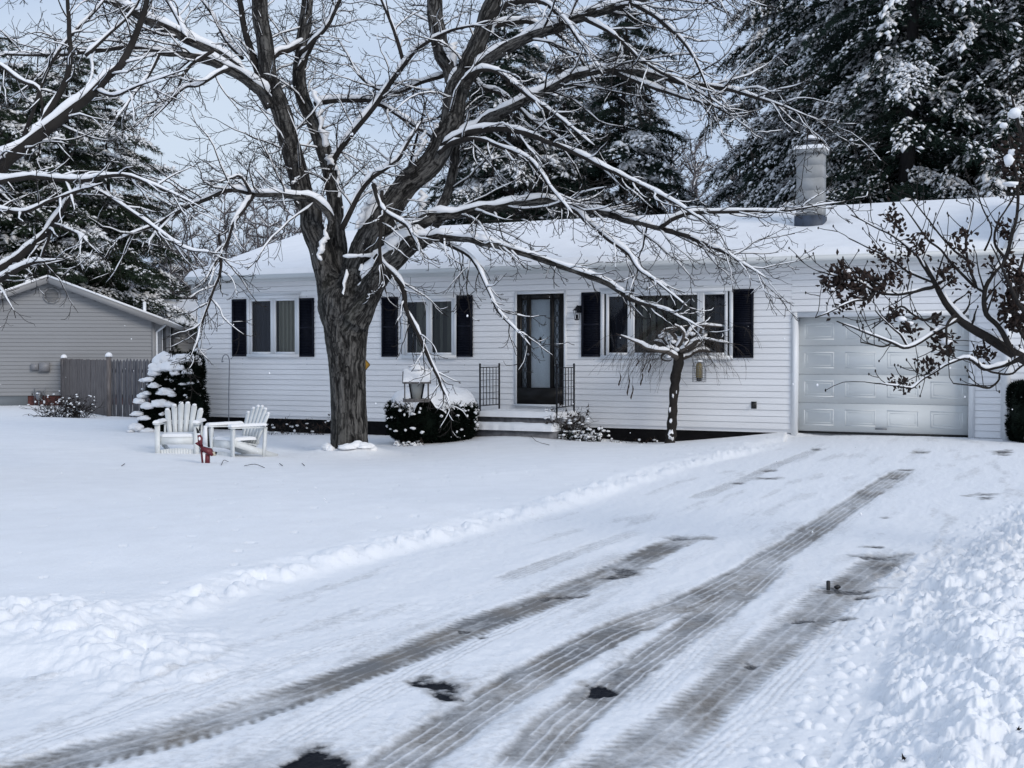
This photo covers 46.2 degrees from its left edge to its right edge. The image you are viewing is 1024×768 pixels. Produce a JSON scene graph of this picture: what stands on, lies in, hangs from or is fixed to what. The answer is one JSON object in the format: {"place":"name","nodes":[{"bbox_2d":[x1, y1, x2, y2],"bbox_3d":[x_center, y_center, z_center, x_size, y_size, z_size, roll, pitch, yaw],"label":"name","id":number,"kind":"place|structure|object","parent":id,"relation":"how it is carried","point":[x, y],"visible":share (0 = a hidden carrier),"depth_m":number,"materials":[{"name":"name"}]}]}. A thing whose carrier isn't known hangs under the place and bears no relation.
{"place":"outdoors","nodes":[
{"label":"outdoors","id":0,"kind":"place"},
{"bbox_2d":[0,405,786,603],"bbox_3d":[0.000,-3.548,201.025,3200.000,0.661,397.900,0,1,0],"label":"lawn","id":1,"kind":"structure","parent":0,"point":[92,516],"depth_m":12.29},
{"bbox_2d":[0,36,98,290],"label":"pine tree","id":2,"kind":"object","parent":1,"relation":"on","point":[13,241],"visible":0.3,"depth_m":49.49,"materials":[{"name":"green plant"}]},
{"bbox_2d":[19,391,103,417],"bbox_3d":[-12.906,0.628,34.534,2.358,0.886,1.680,0,1,0],"label":"dry shrub","id":3,"kind":"object","parent":1,"relation":"on","point":[49,411],"visible":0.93,"depth_m":34.43,"materials":[{"name":"brown plant"}]},
{"bbox_2d":[0,57,124,284],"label":"pine tree","id":4,"kind":"object","parent":1,"relation":"on","point":[5,186],"visible":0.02,"depth_m":61.13,"materials":[{"name":"green plant"}]},
{"bbox_2d":[60,352,111,415],"bbox_3d":[-13.922,0.174,38.725,0.237,2.391,7.875,-1,2,-32],"label":"wooden fence","id":5,"kind":"object","parent":1,"relation":"on","point":[82,379],"visible":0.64,"depth_m":37.68,"materials":[{"name":"grey wood"}]},
{"bbox_2d":[0,589,187,677],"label":"snow bank","id":6,"kind":"structure","parent":1,"relation":"on","point":[42,631],"depth_m":5.78,"materials":[{"name":"white snow"}]},
{"bbox_2d":[0,275,197,405],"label":"neighbour house","id":7,"kind":"structure","parent":1,"relation":"on","point":[93,328],"depth_m":41.27,"materials":[{"name":"beige plastic"}]},
{"bbox_2d":[162,326,165,351],"bbox_3d":[-13.473,-1.750,46.467,0.038,1.170,2.180,0,1,-13],"label":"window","id":8,"kind":"structure","parent":7,"relation":"in","point":[164,329],"depth_m":46.35,"materials":[{"name":"grey glass"}]},
{"bbox_2d":[170,327,172,350],"bbox_3d":[-14.551,-1.947,51.346,0.038,1.170,1.980,0,1,-13],"label":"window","id":9,"kind":"structure","parent":7,"relation":"in","point":[171,329],"depth_m":50.90,"materials":[{"name":"grey glass"}]},
{"bbox_2d":[0,48,197,350],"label":"pine tree","id":10,"kind":"object","parent":1,"relation":"on","point":[80,155],"visible":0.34,"depth_m":51.78,"materials":[{"name":"green plant"}]},
{"bbox_2d":[45,87,197,335],"bbox_3d":[-18.127,-6.397,54.757,9.293,15.008,9.133,0,1,-13],"label":"pine tree","id":11,"kind":"object","parent":1,"relation":"on","point":[155,294],"visible":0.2,"depth_m":54.72,"materials":[{"name":"green plant"}]},
{"bbox_2d":[0,0,267,329],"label":"bare tree","id":12,"kind":"object","parent":1,"relation":"on","point":[46,125],"visible":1,"depth_m":13.78,"materials":[{"name":"brown plant"}]},
{"bbox_2d":[111,358,156,416],"bbox_3d":[-10.915,0.357,35.031,2.214,2.212,0.077,1,2,27],"label":"picket fence","id":13,"kind":"object","parent":1,"relation":"on","point":[127,396],"visible":0.48,"depth_m":35.18,"materials":[{"name":"grey wood"}]},
{"bbox_2d":[52,239,246,314],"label":"woods","id":14,"kind":"object","parent":1,"relation":"on","point":[132,285],"depth_m":79.16,"materials":[{"name":"grey plant"}]},
{"bbox_2d":[133,227,194,317],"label":"pine tree","id":15,"kind":"object","parent":1,"relation":"on","point":[158,313],"visible":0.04,"depth_m":65.46,"materials":[{"name":"green plant"}]},
{"bbox_2d":[126,348,211,431],"bbox_3d":[-7.590,0.228,26.783,1.760,2.089,1.328,0,1,0],"label":"snowy evergreen","id":16,"kind":"object","parent":1,"relation":"on","point":[167,387],"visible":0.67,"depth_m":26.36,"materials":[{"name":"green plant"}]},
{"bbox_2d":[136,184,208,316],"bbox_3d":[-17.312,-4.815,61.910,4.877,10.980,5.458,-1,2,-44],"label":"bare background tree","id":17,"kind":"object","parent":1,"relation":"on","point":[165,266],"visible":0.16,"depth_m":61.85,"materials":[{"name":"white plant"}]},
{"bbox_2d":[152,401,205,453],"bbox_3d":[-5.604,0.802,20.334,0.781,0.989,0.982,0,1,-6],"label":"adirondack chair","id":18,"kind":"object","parent":1,"relation":"on","point":[184,435],"visible":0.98,"depth_m":20.22,"materials":[{"name":"paint"}]},
{"bbox_2d":[165,214,208,302],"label":"bare background tree","id":19,"kind":"object","parent":1,"relation":"on","point":[187,236],"visible":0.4,"depth_m":59.05,"materials":[{"name":"white plant"}]},
{"bbox_2d":[173,184,238,297],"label":"bare background tree","id":20,"kind":"object","parent":1,"relation":"on","point":[201,243],"visible":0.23,"depth_m":68.75,"materials":[{"name":"white plant"}]},
{"bbox_2d":[195,426,216,462],"bbox_3d":[-4.569,0.917,17.929,0.331,0.589,0.090,0,1,0],"label":"garden ornament","id":21,"kind":"object","parent":1,"relation":"on","point":[201,442],"visible":0.95,"depth_m":17.90,"materials":[{"name":"red paint"}]},
{"bbox_2d":[168,174,260,343],"bbox_3d":[-13.203,-4.319,54.941,5.155,10.389,4.176,0,1,-13],"label":"bare background tree","id":22,"kind":"object","parent":1,"relation":"on","point":[225,213],"visible":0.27,"depth_m":54.15,"materials":[{"name":"white plant"}]},
{"bbox_2d":[221,354,229,421],"bbox_3d":[-6.251,0.112,26.211,0.184,1.525,0.022,0,1,0],"label":"shepherd hook","id":23,"kind":"object","parent":1,"relation":"on","point":[228,384],"visible":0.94,"depth_m":26.20,"materials":[{"name":"black metal"}]},
{"bbox_2d":[205,405,277,456],"bbox_3d":[-4.480,0.851,20.006,0.781,0.989,0.982,1,2,43],"label":"adirondack chair","id":24,"kind":"object","parent":1,"relation":"on","point":[256,419],"visible":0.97,"depth_m":19.92,"materials":[{"name":"paint"}]},
{"bbox_2d":[228,204,260,258],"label":"bare background tree","id":25,"kind":"object","parent":1,"relation":"on","point":[243,244],"visible":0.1,"depth_m":64.84,"materials":[{"name":"white plant"}]},
{"bbox_2d":[226,210,265,255],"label":"bare background tree","id":26,"kind":"object","parent":1,"relation":"on","point":[251,231],"visible":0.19,"depth_m":65.97,"materials":[{"name":"white plant"}]},
{"bbox_2d":[238,209,272,249],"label":"bare background tree","id":27,"kind":"object","parent":1,"relation":"on","point":[260,231],"visible":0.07,"depth_m":68.73,"materials":[{"name":"white plant"}]},
{"bbox_2d":[230,172,295,255],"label":"bare background tree","id":28,"kind":"object","parent":1,"relation":"on","point":[254,242],"visible":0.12,"depth_m":60.17,"materials":[{"name":"white plant"}]},
{"bbox_2d":[237,197,293,245],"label":"bare background tree","id":29,"kind":"object","parent":1,"relation":"on","point":[267,230],"visible":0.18,"depth_m":52.40,"materials":[{"name":"white plant"}]},
{"bbox_2d":[273,204,301,240],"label":"bare background tree","id":30,"kind":"object","parent":1,"relation":"on","point":[288,229],"visible":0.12,"depth_m":55.06,"materials":[{"name":"white plant"}]},
{"bbox_2d":[266,414,330,434],"bbox_3d":[-4.848,0.881,25.948,1.851,0.543,1.040,0,1,-11],"label":"dried hydrangea","id":31,"kind":"object","parent":1,"relation":"on","point":[305,427],"visible":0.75,"depth_m":25.92,"materials":[{"name":"brown plant"}]},
{"bbox_2d":[287,187,325,233],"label":"bare background tree","id":32,"kind":"object","parent":1,"relation":"on","point":[323,217],"visible":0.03,"depth_m":62.00,"materials":[{"name":"white plant"}]},
{"bbox_2d":[393,437,424,445],"bbox_3d":[-1.909,1.106,22.317,0.609,0.268,0.488,0,1,-8],"label":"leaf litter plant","id":33,"kind":"object","parent":1,"relation":"on","point":[403,443],"visible":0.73,"depth_m":22.22,"materials":[{"name":"brown plant"}]},
{"bbox_2d":[383,385,479,443],"bbox_3d":[-1.530,0.605,22.918,1.892,1.183,1.582,0,1,0],"label":"yew bush","id":34,"kind":"object","parent":1,"relation":"on","point":[410,421],"visible":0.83,"depth_m":22.36,"materials":[{"name":"green plant"}]},
{"bbox_2d":[0,0,887,450],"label":"maple tree","id":35,"kind":"object","parent":1,"relation":"on","point":[390,240],"visible":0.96,"depth_m":20.05,"materials":[{"name":"brown plant"}]},
{"bbox_2d":[402,336,430,401],"bbox_3d":[-1.640,-0.325,20.598,0.478,1.267,0.430,0,1,-7],"label":"bird feeder","id":36,"kind":"object","parent":35,"relation":"hanging from","point":[416,390],"visible":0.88,"depth_m":20.51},
{"bbox_2d":[435,92,517,225],"bbox_3d":[-1.667,-5.323,46.967,6.739,13.178,6.577,0,1,-11],"label":"pine tree","id":37,"kind":"object","parent":1,"relation":"on","point":[454,221],"visible":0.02,"depth_m":46.55,"materials":[{"name":"green plant"}]},
{"bbox_2d":[418,0,603,224],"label":"pine tree","id":38,"kind":"object","parent":1,"relation":"on","point":[489,79],"visible":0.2,"depth_m":41.29,"materials":[{"name":"green plant"}]},
{"bbox_2d":[474,363,583,438],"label":"porch steps","id":39,"kind":"structure","parent":1,"relation":"on","point":[512,422],"depth_m":22.88,"materials":[{"name":"concrete"}]},
{"bbox_2d":[507,44,628,217],"bbox_3d":[2.565,-6.351,49.740,7.836,15.324,7.647,0,1,-7],"label":"pine tree","id":40,"kind":"object","parent":1,"relation":"on","point":[573,105],"visible":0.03,"depth_m":49.12,"materials":[{"name":"green plant"}]},
{"bbox_2d":[544,403,594,438],"bbox_3d":[1.109,0.714,22.542,1.072,0.783,1.133,0,1,0],"label":"rose bush","id":41,"kind":"object","parent":1,"relation":"on","point":[571,423],"visible":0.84,"depth_m":22.49,"materials":[{"name":"brown plant"}]},
{"bbox_2d":[556,425,609,441],"bbox_3d":[1.336,0.956,22.322,1.058,0.381,0.706,0,1,0],"label":"shrub","id":42,"kind":"object","parent":1,"relation":"on","point":[586,437],"visible":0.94,"depth_m":22.24,"materials":[{"name":"brown plant"}]},
{"bbox_2d":[185,135,1023,441],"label":"ranch house","id":43,"kind":"structure","parent":1,"relation":"on","point":[803,349],"depth_m":23.33,"materials":[{"name":"white plastic"}]},
{"bbox_2d":[246,293,300,357],"bbox_3d":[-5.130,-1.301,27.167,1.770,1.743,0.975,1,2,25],"label":"window","id":44,"kind":"structure","parent":43,"relation":"in","point":[278,327],"depth_m":26.82,"materials":[{"name":"white"}]},
{"bbox_2d":[396,287,457,364],"bbox_3d":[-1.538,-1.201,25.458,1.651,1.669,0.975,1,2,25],"label":"window","id":45,"kind":"structure","parent":43,"relation":"in","point":[426,325],"depth_m":25.14,"materials":[{"name":"white plastic"}]},
{"bbox_2d":[517,293,563,404],"bbox_3d":[0.564,-0.696,23.964,1.028,2.205,0.160,1,2,25],"label":"front door","id":46,"kind":"structure","parent":43,"relation":"in","point":[539,386],"depth_m":23.99,"materials":[{"name":"black paint"}]},
{"bbox_2d":[593,285,742,365],"bbox_3d":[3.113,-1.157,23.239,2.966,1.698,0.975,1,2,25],"label":"window","id":47,"kind":"structure","parent":43,"relation":"in","point":[613,312],"depth_m":23.14,"materials":[{"name":"white"}]},
{"bbox_2d":[798,315,968,436],"bbox_3d":[6.555,-0.145,21.281,2.924,2.102,0.070,1,2,25],"label":"garage door","id":48,"kind":"structure","parent":43,"relation":"in","point":[830,354],"depth_m":21.33,"materials":[{"name":"paint"}]},
{"bbox_2d":[543,1,709,219],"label":"pine tree","id":49,"kind":"object","parent":1,"relation":"on","point":[645,167],"visible":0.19,"depth_m":41.99,"materials":[{"name":"green plant"}]},
{"bbox_2d":[603,435,660,442],"bbox_3d":[2.293,1.091,22.940,1.339,0.265,0.467,0,1,0],"label":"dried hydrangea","id":50,"kind":"object","parent":1,"relation":"on","point":[653,440],"visible":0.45,"depth_m":22.82,"materials":[{"name":"brown plant"}]},
{"bbox_2d":[649,127,669,209],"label":"bare background tree","id":51,"kind":"object","parent":1,"relation":"on","point":[657,174],"visible":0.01,"depth_m":52.03,"materials":[{"name":"white plant"}]},
{"bbox_2d":[587,314,761,442],"bbox_3d":[2.942,-0.085,22.166,3.160,2.497,2.278,0,1,0],"label":"weeping tree","id":52,"kind":"object","parent":1,"relation":"on","point":[683,344],"visible":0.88,"depth_m":22.11,"materials":[{"name":"brown plant"}]},
{"bbox_2d":[692,360,705,381],"bbox_3d":[3.416,-0.292,21.900,0.256,0.512,0.249,0,1,0],"label":"cage bird feeder","id":53,"kind":"object","parent":52,"relation":"hanging from","point":[699,375],"visible":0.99,"depth_m":21.85,"materials":[{"name":"silver metal"}]},
{"bbox_2d":[652,132,700,213],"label":"bare background tree","id":54,"kind":"object","parent":1,"relation":"on","point":[673,155],"visible":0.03,"depth_m":58.59,"materials":[{"name":"white plant"}]},
{"bbox_2d":[661,143,703,210],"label":"bare background tree","id":55,"kind":"object","parent":1,"relation":"on","point":[682,168],"visible":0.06,"depth_m":63.71,"materials":[{"name":"white plant"}]},
{"bbox_2d":[686,151,724,207],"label":"bare background tree","id":56,"kind":"object","parent":1,"relation":"on","point":[693,188],"visible":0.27,"depth_m":56.11,"materials":[{"name":"white plant"}]},
{"bbox_2d":[689,132,721,207],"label":"bare background tree","id":57,"kind":"object","parent":1,"relation":"on","point":[695,155],"visible":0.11,"depth_m":67.06,"materials":[{"name":"white plant"}]},
{"bbox_2d":[673,129,748,212],"bbox_3d":[9.253,-5.775,58.256,6.607,13.292,5.904,0,2,-15],"label":"bare background tree","id":58,"kind":"object","parent":1,"relation":"on","point":[696,147],"visible":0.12,"depth_m":58.40,"materials":[{"name":"white plant"}]},
{"bbox_2d":[701,138,747,204],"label":"bare background tree","id":59,"kind":"object","parent":1,"relation":"on","point":[727,166],"visible":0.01,"depth_m":61.22,"materials":[{"name":"white plant"}]},
{"bbox_2d":[704,111,764,207],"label":"bare background tree","id":60,"kind":"object","parent":1,"relation":"on","point":[755,115],"visible":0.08,"depth_m":46.63,"materials":[{"name":"white plant"}]},
{"bbox_2d":[731,149,748,200],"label":"bare background tree","id":61,"kind":"object","parent":1,"relation":"on","point":[736,178],"visible":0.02,"depth_m":54.14,"materials":[{"name":"white plant"}]},
{"bbox_2d":[718,143,766,202],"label":"bare background tree","id":62,"kind":"object","parent":1,"relation":"on","point":[738,175],"visible":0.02,"depth_m":56.37,"materials":[{"name":"white plant"}]},
{"bbox_2d":[694,0,832,207],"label":"pine tree","id":63,"kind":"object","parent":1,"relation":"on","point":[772,14],"visible":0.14,"depth_m":43.37,"materials":[{"name":"green plant"}]},
{"bbox_2d":[715,0,935,207],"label":"pine tree","id":64,"kind":"object","parent":1,"relation":"on","point":[780,142],"visible":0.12,"depth_m":36.52,"materials":[{"name":"green plant"}]},
{"bbox_2d":[767,0,1023,207],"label":"pine tree","id":65,"kind":"object","parent":1,"relation":"on","point":[903,72],"visible":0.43,"depth_m":32.25,"materials":[{"name":"green plant"}]},
{"bbox_2d":[862,514,1023,767],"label":"snow bank","id":66,"kind":"structure","parent":1,"relation":"on","point":[960,702],"depth_m":4.88,"materials":[{"name":"white snow"}]},
{"bbox_2d":[788,48,1023,396],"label":"magnolia shrub","id":67,"kind":"object","parent":66,"relation":"on","point":[842,277],"visible":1,"depth_m":7.93,"materials":[{"name":"brown plant"}]},
{"bbox_2d":[871,1,1019,178],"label":"pine tree","id":68,"kind":"object","parent":1,"relation":"on","point":[936,34],"depth_m":40.48,"materials":[{"name":"green plant"}]},
{"bbox_2d":[887,0,1023,195],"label":"pine tree","id":69,"kind":"object","parent":1,"relation":"on","point":[979,71],"visible":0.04,"depth_m":34.78,"materials":[{"name":"green plant"}]},
{"bbox_2d":[918,0,1023,200],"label":"pine tree","id":70,"kind":"object","parent":1,"relation":"on","point":[1009,10],"visible":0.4,"depth_m":31.25,"materials":[{"name":"green plant"}]},
{"bbox_2d":[999,204,1023,440],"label":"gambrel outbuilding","id":71,"kind":"structure","parent":1,"relation":"on","point":[1016,337],"depth_m":19.88,"materials":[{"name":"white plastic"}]},
{"bbox_2d":[0,0,936,289],"label":"sky","id":72,"kind":"structure","parent":0,"point":[171,145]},
{"bbox_2d":[0,7,1012,532],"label":"falling snow","id":73,"kind":"structure","parent":0,"point":[568,243],"depth_m":8.15,"materials":[{"name":"white snow"}]},
{"bbox_2d":[0,433,1023,767],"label":"driveway","id":74,"kind":"structure","parent":0,"point":[694,615],"depth_m":6.13,"materials":[{"name":"white snow"}]},
{"bbox_2d":[1004,379,1023,442],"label":"dark bush","id":75,"kind":"object","parent":74,"relation":"on","point":[1014,419],"visible":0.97,"depth_m":19.54,"materials":[{"name":"green plant"}]},
{"bbox_2d":[826,581,840,589],"bbox_3d":[1.982,1.248,7.402,0.090,0.070,0.039,0,1,0],"label":"pipe stub","id":76,"kind":"object","parent":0,"point":[837,587],"visible":1,"depth_m":7.39,"materials":[{"name":"black"}]}
]}

